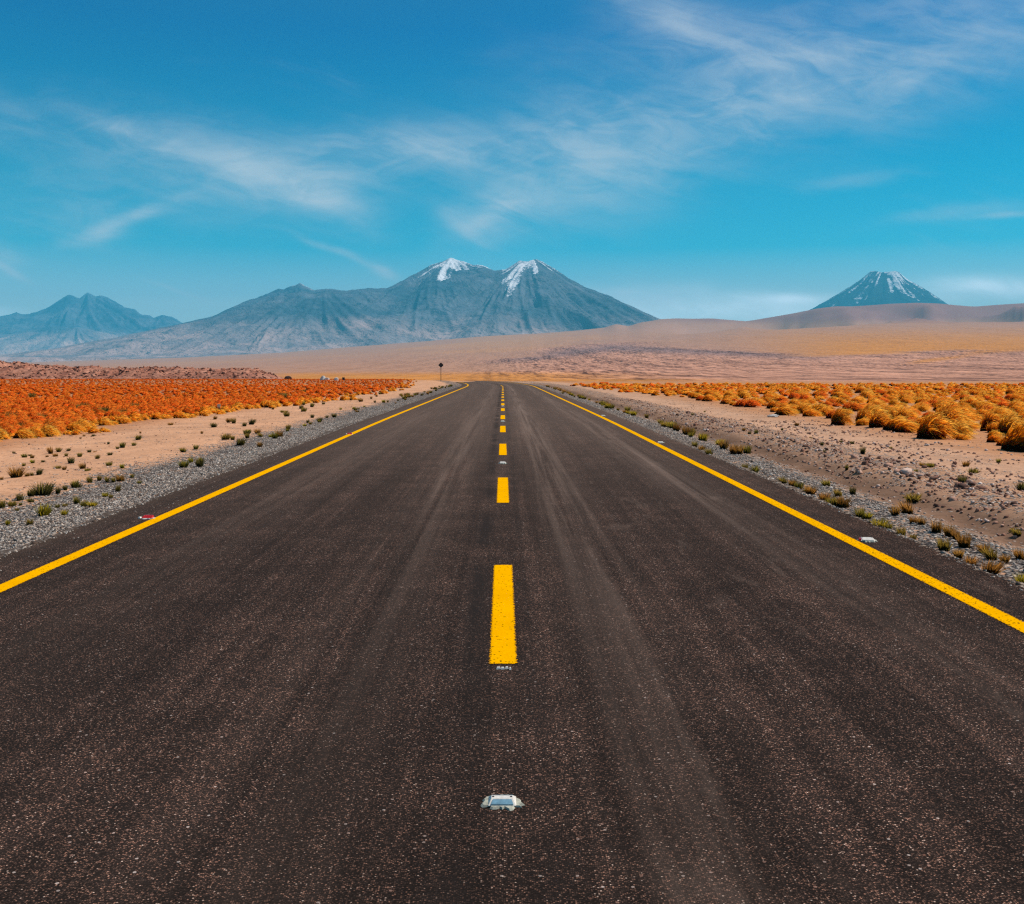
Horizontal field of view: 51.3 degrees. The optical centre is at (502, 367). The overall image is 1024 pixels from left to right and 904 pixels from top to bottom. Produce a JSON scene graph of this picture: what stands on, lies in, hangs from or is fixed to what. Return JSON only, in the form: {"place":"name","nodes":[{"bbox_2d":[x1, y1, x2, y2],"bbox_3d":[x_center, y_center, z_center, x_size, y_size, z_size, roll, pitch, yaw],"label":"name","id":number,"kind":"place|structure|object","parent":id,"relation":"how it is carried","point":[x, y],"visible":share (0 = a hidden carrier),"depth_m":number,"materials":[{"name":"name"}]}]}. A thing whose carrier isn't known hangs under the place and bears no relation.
{"place":"outdoors","nodes":[
{"label":"outdoors","id":0,"kind":"place"},
{"bbox_2d":[0,293,181,354],"bbox_3d":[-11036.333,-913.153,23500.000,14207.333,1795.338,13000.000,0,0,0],"label":"mountains","id":1,"kind":"structure","parent":0,"point":[67,320],"depth_m":23303.25,"materials":[{"name":"stone"}]},
{"bbox_2d":[0,360,283,378],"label":"rocky terrain","id":2,"kind":"structure","parent":0,"point":[16,370],"depth_m":243.06,"materials":[{"name":"stone"}]},
{"bbox_2d":[0,378,411,434],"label":"russet grass","id":3,"kind":"structure","parent":0,"point":[64,402],"depth_m":66.41,"materials":[{"name":"plant"}]},
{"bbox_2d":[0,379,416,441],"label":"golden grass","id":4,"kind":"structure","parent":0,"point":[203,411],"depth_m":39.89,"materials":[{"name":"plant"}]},
{"bbox_2d":[0,258,658,361],"bbox_3d":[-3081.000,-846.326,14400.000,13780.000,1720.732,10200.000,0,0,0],"label":"mountains","id":5,"kind":"structure","parent":0,"point":[450,298],"depth_m":12928.12,"materials":[{"name":"stone"}]},
{"bbox_2d":[0,381,1023,903],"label":"road","id":6,"kind":"structure","parent":0,"point":[280,677],"depth_m":5.35,"materials":[{"name":"asphalt"}]},
{"bbox_2d":[138,515,154,518],"bbox_3d":[-3.765,1.583,11.295,0.188,0.034,0.114,0,0,0],"label":"road stud","id":7,"kind":"object","parent":6,"relation":"on","point":[148,517],"visible":1,"depth_m":11.27,"materials":[{"name":"red plastic"}]},
{"bbox_2d":[481,794,523,810],"bbox_3d":[0.001,1.588,3.915,0.163,0.023,0.141,0,0,0],"label":"road stud","id":8,"kind":"object","parent":6,"relation":"on","point":[502,802],"visible":1,"depth_m":3.89,"materials":[{"name":"white plastic"}]},
{"bbox_2d":[857,537,877,542],"bbox_3d":[3.359,1.583,9.831,0.188,0.035,0.184,0,0,6],"label":"road stud","id":9,"kind":"object","parent":6,"relation":"on","point":[866,539],"visible":1,"depth_m":9.80,"materials":[{"name":"white plastic"}]},
{"bbox_2d":[0,303,1023,579],"bbox_3d":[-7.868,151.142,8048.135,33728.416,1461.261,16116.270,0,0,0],"label":"ground","id":10,"kind":"structure","parent":0,"point":[910,343],"depth_m":361.06,"materials":[{"name":"sand"}]},
{"bbox_2d":[0,420,14,429],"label":"tussock","id":11,"kind":"object","parent":10,"relation":"on","point":[3,425],"visible":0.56,"depth_m":28.25,"materials":[{"name":"orange plant"}]},
{"bbox_2d":[6,466,27,477],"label":"grass tuft","id":12,"kind":"object","parent":10,"relation":"on","point":[14,473],"visible":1,"depth_m":16.22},
{"bbox_2d":[13,428,35,438],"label":"tussock","id":13,"kind":"object","parent":10,"relation":"on","point":[23,433],"visible":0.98,"depth_m":25.79,"materials":[{"name":"orange plant"}]},
{"bbox_2d":[21,420,36,427],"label":"tussock","id":14,"kind":"object","parent":10,"relation":"on","point":[31,425],"visible":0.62,"depth_m":29.37,"materials":[{"name":"orange plant"}]},
{"bbox_2d":[28,425,44,437],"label":"tussock","id":15,"kind":"object","parent":10,"relation":"on","point":[36,432],"visible":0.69,"depth_m":26.33,"materials":[{"name":"orange plant"}]},
{"bbox_2d":[28,481,57,495],"bbox_3d":[-6.064,1.598,14.103,0.418,0.216,0.326,0,0,27],"label":"grass tuft","id":16,"kind":"object","parent":10,"relation":"on","point":[46,490],"visible":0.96,"depth_m":14.07,"materials":[{"name":"plant"}]},
{"bbox_2d":[34,503,55,515],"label":"grass tuft","id":17,"kind":"object","parent":10,"relation":"on","point":[45,510],"visible":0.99,"depth_m":12.19,"materials":[{"name":"plant"}]},
{"bbox_2d":[38,422,62,436],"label":"tussock","id":18,"kind":"object","parent":10,"relation":"on","point":[49,431],"visible":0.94,"depth_m":26.66,"materials":[{"name":"orange plant"}]},
{"bbox_2d":[51,422,64,432],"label":"tussock","id":19,"kind":"object","parent":10,"relation":"on","point":[61,428],"visible":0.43,"depth_m":28.36,"materials":[{"name":"orange plant"}]},
{"bbox_2d":[49,418,66,430],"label":"tussock","id":20,"kind":"object","parent":10,"relation":"on","point":[57,421],"visible":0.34,"depth_m":29.34,"materials":[{"name":"orange plant"}]},
{"bbox_2d":[69,480,78,487],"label":"grass tuft","id":21,"kind":"object","parent":10,"relation":"on","point":[74,484],"visible":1,"depth_m":14.97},
{"bbox_2d":[69,422,87,432],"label":"tussock","id":22,"kind":"object","parent":10,"relation":"on","point":[78,426],"visible":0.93,"depth_m":28.54,"materials":[{"name":"orange plant"}]},
{"bbox_2d":[75,417,91,427],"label":"tussock","id":23,"kind":"object","parent":10,"relation":"on","point":[83,422],"visible":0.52,"depth_m":30.17,"materials":[{"name":"orange plant"}]},
{"bbox_2d":[99,418,114,425],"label":"tussock","id":24,"kind":"object","parent":10,"relation":"on","point":[106,421],"visible":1,"depth_m":32.11,"materials":[{"name":"orange plant"}]},
{"bbox_2d":[116,415,130,423],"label":"tussock","id":25,"kind":"object","parent":10,"relation":"on","point":[123,420],"visible":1,"depth_m":33.30,"materials":[{"name":"orange plant"}]},
{"bbox_2d":[176,460,189,467],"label":"grass tuft","id":26,"kind":"object","parent":10,"relation":"on","point":[185,464],"visible":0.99,"depth_m":17.91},
{"bbox_2d":[194,458,205,466],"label":"grass tuft","id":27,"kind":"object","parent":10,"relation":"on","point":[199,463],"visible":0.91,"depth_m":18.05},
{"bbox_2d":[236,437,248,445],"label":"grass tuft","id":28,"kind":"object","parent":10,"relation":"on","point":[239,441],"visible":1,"depth_m":23.24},
{"bbox_2d":[0,397,1023,537],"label":"loose stones","id":29,"kind":"object","parent":10,"relation":"on","point":[909,472],"visible":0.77,"depth_m":18.68,"materials":[{"name":"stone"}]},
{"bbox_2d":[681,426,691,434],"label":"grass tuft","id":30,"kind":"object","parent":10,"relation":"on","point":[686,431],"visible":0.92,"depth_m":26.44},
{"bbox_2d":[702,393,718,400],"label":"tussock","id":31,"kind":"object","parent":10,"relation":"on","point":[709,397],"visible":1,"depth_m":56.98,"materials":[{"name":"orange plant"}]},
{"bbox_2d":[717,439,731,448],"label":"grass tuft","id":32,"kind":"object","parent":10,"relation":"on","point":[724,446],"visible":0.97,"depth_m":21.41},
{"bbox_2d":[719,397,732,403],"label":"tussock","id":33,"kind":"object","parent":10,"relation":"on","point":[726,400],"visible":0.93,"depth_m":53.91,"materials":[{"name":"orange plant"}]},
{"bbox_2d":[728,444,737,453],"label":"grass tuft","id":34,"kind":"object","parent":10,"relation":"on","point":[732,450],"visible":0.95,"depth_m":20.06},
{"bbox_2d":[733,444,743,454],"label":"grass tuft","id":35,"kind":"object","parent":10,"relation":"on","point":[740,450],"visible":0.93,"depth_m":20.12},
{"bbox_2d":[734,398,748,406],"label":"tussock","id":36,"kind":"object","parent":10,"relation":"on","point":[739,403],"visible":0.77,"depth_m":49.70,"materials":[{"name":"orange plant"}]},
{"bbox_2d":[737,391,751,397],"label":"tussock","id":37,"kind":"object","parent":10,"relation":"on","point":[743,394],"visible":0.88,"depth_m":63.84,"materials":[{"name":"orange plant"}]},
{"bbox_2d":[742,445,751,453],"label":"grass tuft","id":38,"kind":"object","parent":10,"relation":"on","point":[746,449],"visible":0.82,"depth_m":20.95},
{"bbox_2d":[744,398,761,406],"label":"tussock","id":39,"kind":"object","parent":10,"relation":"on","point":[751,403],"visible":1,"depth_m":48.37,"materials":[{"name":"orange plant"}]},
{"bbox_2d":[766,400,781,408],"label":"tussock","id":40,"kind":"object","parent":10,"relation":"on","point":[773,404],"visible":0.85,"depth_m":47.47,"materials":[{"name":"orange plant"}]},
{"bbox_2d":[774,403,798,415],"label":"tussock","id":41,"kind":"object","parent":10,"relation":"on","point":[784,410],"visible":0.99,"depth_m":39.73,"materials":[{"name":"orange plant"}]},
{"bbox_2d":[787,390,800,398],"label":"tussock","id":42,"kind":"object","parent":10,"relation":"on","point":[792,395],"visible":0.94,"depth_m":60.86,"materials":[{"name":"orange plant"}]},
{"bbox_2d":[787,398,801,405],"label":"tussock","id":43,"kind":"object","parent":10,"relation":"on","point":[796,402],"visible":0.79,"depth_m":47.73,"materials":[{"name":"orange plant"}]},
{"bbox_2d":[570,381,1023,408],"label":"golden grass","id":44,"kind":"structure","parent":10,"relation":"on","point":[774,387],"depth_m":88.75,"materials":[{"name":"plant"}]},
{"bbox_2d":[796,402,811,413],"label":"tussock","id":45,"kind":"object","parent":10,"relation":"on","point":[802,408],"visible":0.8,"depth_m":42.30,"materials":[{"name":"orange plant"}]},
{"bbox_2d":[800,484,817,493],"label":"grass tuft","id":46,"kind":"object","parent":10,"relation":"on","point":[810,491],"visible":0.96,"depth_m":13.71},
{"bbox_2d":[802,407,824,416],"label":"tussock","id":47,"kind":"object","parent":10,"relation":"on","point":[810,412],"visible":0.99,"depth_m":38.53,"materials":[{"name":"orange plant"}]},
{"bbox_2d":[811,401,828,410],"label":"tussock","id":48,"kind":"object","parent":10,"relation":"on","point":[816,406],"visible":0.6,"depth_m":41.24,"materials":[{"name":"orange plant"}]},
{"bbox_2d":[818,492,830,500],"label":"grass tuft","id":49,"kind":"object","parent":10,"relation":"on","point":[823,497],"visible":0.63,"depth_m":12.95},
{"bbox_2d":[819,406,831,415],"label":"tussock","id":50,"kind":"object","parent":10,"relation":"on","point":[823,410],"visible":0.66,"depth_m":39.39,"materials":[{"name":"orange plant"}]},
{"bbox_2d":[826,409,835,418],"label":"tussock","id":51,"kind":"object","parent":10,"relation":"on","point":[830,413],"visible":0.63,"depth_m":36.70,"materials":[{"name":"orange plant"}]},
{"bbox_2d":[828,495,841,506],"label":"grass tuft","id":52,"kind":"object","parent":10,"relation":"on","point":[834,502],"visible":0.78,"depth_m":12.52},
{"bbox_2d":[830,407,856,424],"bbox_3d":[10.725,1.534,33.445,0.758,0.652,0.724,0,0,42],"label":"tussock","id":53,"kind":"object","parent":10,"relation":"on","point":[841,417],"visible":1,"depth_m":33.29,"materials":[{"name":"orange plant"}]},
{"bbox_2d":[836,496,853,507],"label":"grass tuft","id":54,"kind":"object","parent":10,"relation":"on","point":[841,502],"visible":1,"depth_m":12.40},
{"bbox_2d":[847,401,864,410],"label":"tussock","id":55,"kind":"object","parent":10,"relation":"on","point":[854,406],"visible":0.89,"depth_m":43.41,"materials":[{"name":"orange plant"}]},
{"bbox_2d":[852,506,864,518],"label":"grass tuft","id":56,"kind":"object","parent":10,"relation":"on","point":[859,513],"visible":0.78,"depth_m":11.48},
{"bbox_2d":[851,397,865,403],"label":"tussock","id":57,"kind":"object","parent":10,"relation":"on","point":[860,400],"visible":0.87,"depth_m":53.07,"materials":[{"name":"orange plant"}]},
{"bbox_2d":[855,416,869,425],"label":"tussock","id":58,"kind":"object","parent":10,"relation":"on","point":[863,422],"visible":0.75,"depth_m":32.73,"materials":[{"name":"orange plant"}]},
{"bbox_2d":[854,404,873,423],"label":"tussock","id":59,"kind":"object","parent":10,"relation":"on","point":[861,413],"visible":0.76,"depth_m":34.14,"materials":[{"name":"orange plant"}]},
{"bbox_2d":[858,389,873,398],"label":"tussock","id":60,"kind":"object","parent":10,"relation":"on","point":[865,394],"visible":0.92,"depth_m":63.16,"materials":[{"name":"orange plant"}]},
{"bbox_2d":[868,404,887,415],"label":"tussock","id":61,"kind":"object","parent":10,"relation":"on","point":[874,409],"visible":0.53,"depth_m":36.86,"materials":[{"name":"orange plant"}]},
{"bbox_2d":[866,409,892,427],"bbox_3d":[11.233,1.505,31.450,0.912,0.614,0.902,0,0,10],"label":"tussock","id":62,"kind":"object","parent":10,"relation":"on","point":[880,419],"visible":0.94,"depth_m":31.32,"materials":[{"name":"orange plant"}]},
{"bbox_2d":[870,517,889,527],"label":"grass tuft","id":63,"kind":"object","parent":10,"relation":"on","point":[880,523],"visible":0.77,"depth_m":10.84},
{"bbox_2d":[885,406,897,417],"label":"tussock","id":64,"kind":"object","parent":10,"relation":"on","point":[891,412],"visible":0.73,"depth_m":37.13,"materials":[{"name":"orange plant"}]},
{"bbox_2d":[888,505,900,515],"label":"grass tuft","id":65,"kind":"object","parent":10,"relation":"on","point":[894,512],"visible":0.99,"depth_m":11.76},
{"bbox_2d":[882,414,912,430],"bbox_3d":[11.148,1.540,29.720,0.989,0.511,0.815,0,0,-17],"label":"tussock","id":66,"kind":"object","parent":10,"relation":"on","point":[892,423],"visible":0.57,"depth_m":29.65,"materials":[{"name":"orange plant"}]},
{"bbox_2d":[894,526,905,535],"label":"grass tuft","id":67,"kind":"object","parent":10,"relation":"on","point":[901,531],"visible":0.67,"depth_m":10.25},
{"bbox_2d":[892,501,914,513],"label":"grass tuft","id":68,"kind":"object","parent":10,"relation":"on","point":[905,509],"visible":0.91,"depth_m":12.07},
{"bbox_2d":[892,417,918,432],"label":"tussock","id":69,"kind":"object","parent":10,"relation":"on","point":[906,427],"visible":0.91,"depth_m":28.61,"materials":[{"name":"orange plant"}]},
{"bbox_2d":[894,408,920,419],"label":"tussock","id":70,"kind":"object","parent":10,"relation":"on","point":[908,413],"visible":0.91,"depth_m":36.59,"materials":[{"name":"orange plant"}]},
{"bbox_2d":[902,493,924,502],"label":"grass tuft","id":71,"kind":"object","parent":10,"relation":"on","point":[915,498],"visible":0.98,"depth_m":13.46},
{"bbox_2d":[915,516,926,524],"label":"grass tuft","id":72,"kind":"object","parent":10,"relation":"on","point":[921,521],"visible":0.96,"depth_m":11.07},
{"bbox_2d":[916,404,929,411],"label":"tussock","id":73,"kind":"object","parent":10,"relation":"on","point":[922,408],"visible":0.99,"depth_m":42.81,"materials":[{"name":"orange plant"}]},
{"bbox_2d":[929,520,943,532],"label":"grass tuft","id":74,"kind":"object","parent":10,"relation":"on","point":[936,527],"visible":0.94,"depth_m":10.51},
{"bbox_2d":[916,411,962,439],"bbox_3d":[10.952,1.442,26.567,1.142,0.786,1.136,0,0,-37],"label":"tussock","id":75,"kind":"object","parent":10,"relation":"on","point":[932,426],"visible":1,"depth_m":26.35,"materials":[{"name":"orange plant"}]},
{"bbox_2d":[935,537,952,551],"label":"grass tuft","id":76,"kind":"object","parent":10,"relation":"on","point":[943,546],"visible":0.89,"depth_m":9.47,"materials":[{"name":"plant"}]},
{"bbox_2d":[942,524,955,536],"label":"grass tuft","id":77,"kind":"object","parent":10,"relation":"on","point":[946,531],"visible":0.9,"depth_m":10.28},
{"bbox_2d":[936,401,973,429],"bbox_3d":[12.546,1.347,29.708,1.080,0.988,1.222,0,0,24],"label":"tussock","id":78,"kind":"object","parent":10,"relation":"on","point":[951,414],"visible":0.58,"depth_m":29.59,"materials":[{"name":"orange plant"}]},
{"bbox_2d":[953,548,964,557],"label":"grass tuft","id":79,"kind":"object","parent":10,"relation":"on","point":[958,554],"visible":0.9,"depth_m":9.12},
{"bbox_2d":[953,434,970,439],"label":"tussock","id":80,"kind":"object","parent":10,"relation":"on","point":[961,436],"visible":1,"depth_m":25.97,"materials":[{"name":"orange plant"}]},
{"bbox_2d":[953,530,971,547],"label":"grass tuft","id":81,"kind":"object","parent":10,"relation":"on","point":[964,541],"visible":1,"depth_m":9.64,"materials":[{"name":"plant"}]},
{"bbox_2d":[957,475,968,482],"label":"grass tuft","id":82,"kind":"object","parent":10,"relation":"on","point":[963,479],"visible":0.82,"depth_m":15.34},
{"bbox_2d":[948,419,979,434],"bbox_3d":[12.236,1.576,28.383,0.860,0.474,0.843,0,0,41],"label":"tussock","id":83,"kind":"object","parent":10,"relation":"on","point":[961,422],"visible":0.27,"depth_m":28.22,"materials":[{"name":"orange plant"}]},
{"bbox_2d":[953,423,975,438],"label":"tussock","id":84,"kind":"object","parent":10,"relation":"on","point":[963,428],"visible":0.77,"depth_m":26.64,"materials":[{"name":"orange plant"}]},
{"bbox_2d":[959,411,978,421],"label":"tussock","id":85,"kind":"object","parent":10,"relation":"on","point":[972,416],"visible":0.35,"depth_m":35.31,"materials":[{"name":"orange plant"}]},
{"bbox_2d":[962,554,980,564],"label":"grass tuft","id":86,"kind":"object","parent":10,"relation":"on","point":[970,560],"visible":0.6,"depth_m":8.74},
{"bbox_2d":[965,409,983,420],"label":"tussock","id":87,"kind":"object","parent":10,"relation":"on","point":[979,416],"visible":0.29,"depth_m":36.10,"materials":[{"name":"orange plant"}]},
{"bbox_2d":[969,400,981,407],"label":"tussock","id":88,"kind":"object","parent":10,"relation":"on","point":[973,404],"visible":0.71,"depth_m":47.79,"materials":[{"name":"orange plant"}]},
{"bbox_2d":[975,542,990,552],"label":"grass tuft","id":89,"kind":"object","parent":10,"relation":"on","point":[982,546],"visible":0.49,"depth_m":9.39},
{"bbox_2d":[973,405,993,415],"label":"tussock","id":90,"kind":"object","parent":10,"relation":"on","point":[981,411],"visible":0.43,"depth_m":37.56,"materials":[{"name":"orange plant"}]},
{"bbox_2d":[979,545,997,559],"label":"grass tuft","id":91,"kind":"object","parent":10,"relation":"on","point":[988,555],"visible":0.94,"depth_m":9.04,"materials":[{"name":"plant"}]},
{"bbox_2d":[980,408,1002,430],"bbox_3d":[13.861,1.458,30.013,0.794,0.758,0.712,0,0,16],"label":"tussock","id":92,"kind":"object","parent":10,"relation":"on","point":[989,419],"visible":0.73,"depth_m":29.96,"materials":[{"name":"orange plant"}]},
{"bbox_2d":[984,422,998,432],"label":"tussock","id":93,"kind":"object","parent":10,"relation":"on","point":[990,427],"visible":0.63,"depth_m":29.07,"materials":[{"name":"orange plant"}]},
{"bbox_2d":[986,434,1000,442],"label":"tussock","id":94,"kind":"object","parent":10,"relation":"on","point":[992,438],"visible":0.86,"depth_m":25.02,"materials":[{"name":"orange plant"}]},
{"bbox_2d":[981,558,1008,573],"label":"grass tuft","id":95,"kind":"object","parent":10,"relation":"on","point":[990,567],"visible":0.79,"depth_m":8.41,"materials":[{"name":"plant"}]},
{"bbox_2d":[987,429,1004,437],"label":"tussock","id":96,"kind":"object","parent":10,"relation":"on","point":[993,432],"visible":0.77,"depth_m":26.75,"materials":[{"name":"orange plant"}]},
{"bbox_2d":[990,406,1009,414],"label":"tussock","id":97,"kind":"object","parent":10,"relation":"on","point":[999,409],"visible":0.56,"depth_m":38.04,"materials":[{"name":"orange plant"}]},
{"bbox_2d":[998,554,1011,562],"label":"grass tuft","id":98,"kind":"object","parent":10,"relation":"on","point":[1005,558],"visible":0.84,"depth_m":8.93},
{"bbox_2d":[993,410,1023,434],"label":"tussock","id":99,"kind":"object","parent":10,"relation":"on","point":[1004,425],"visible":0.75,"depth_m":27.68,"materials":[{"name":"orange plant"}]},
{"bbox_2d":[1001,421,1023,451],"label":"tussock","id":100,"kind":"object","parent":10,"relation":"on","point":[1014,440],"visible":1,"depth_m":22.56,"materials":[{"name":"orange plant"}]},
{"bbox_2d":[1005,393,1022,401],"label":"tussock","id":101,"kind":"object","parent":10,"relation":"on","point":[1015,397],"visible":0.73,"depth_m":58.01,"materials":[{"name":"orange plant"}]},
{"bbox_2d":[1007,527,1022,536],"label":"grass tuft","id":102,"kind":"object","parent":10,"relation":"on","point":[1017,532],"visible":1,"depth_m":10.70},
{"bbox_2d":[1008,403,1021,413],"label":"tussock","id":103,"kind":"object","parent":10,"relation":"on","point":[1015,407],"visible":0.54,"depth_m":41.85,"materials":[{"name":"orange plant"}]},
{"bbox_2d":[1012,548,1023,559],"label":"grass tuft","id":104,"kind":"object","parent":10,"relation":"on","point":[1019,556],"visible":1,"depth_m":9.08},
{"bbox_2d":[1012,573,1023,582],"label":"grass tuft","id":105,"kind":"object","parent":10,"relation":"on","point":[1021,579],"visible":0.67,"depth_m":7.99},
{"bbox_2d":[1014,481,1023,490],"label":"grass tuft","id":106,"kind":"object","parent":10,"relation":"on","point":[1019,487],"visible":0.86,"depth_m":14.79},
{"bbox_2d":[0,398,1023,589],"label":"gravel","id":107,"kind":"structure","parent":0,"point":[104,506],"depth_m":14.92,"materials":[{"name":"gravel"}]},
{"bbox_2d":[0,0,1023,322],"label":"sky","id":108,"kind":"structure","parent":0,"point":[184,161],"materials":[{"name":"blue"}]},
{"bbox_2d":[810,271,946,309],"bbox_3d":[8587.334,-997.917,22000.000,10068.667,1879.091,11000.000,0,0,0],"label":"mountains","id":109,"kind":"structure","parent":0,"point":[879,288],"depth_m":20446.47,"materials":[{"name":"stone"}]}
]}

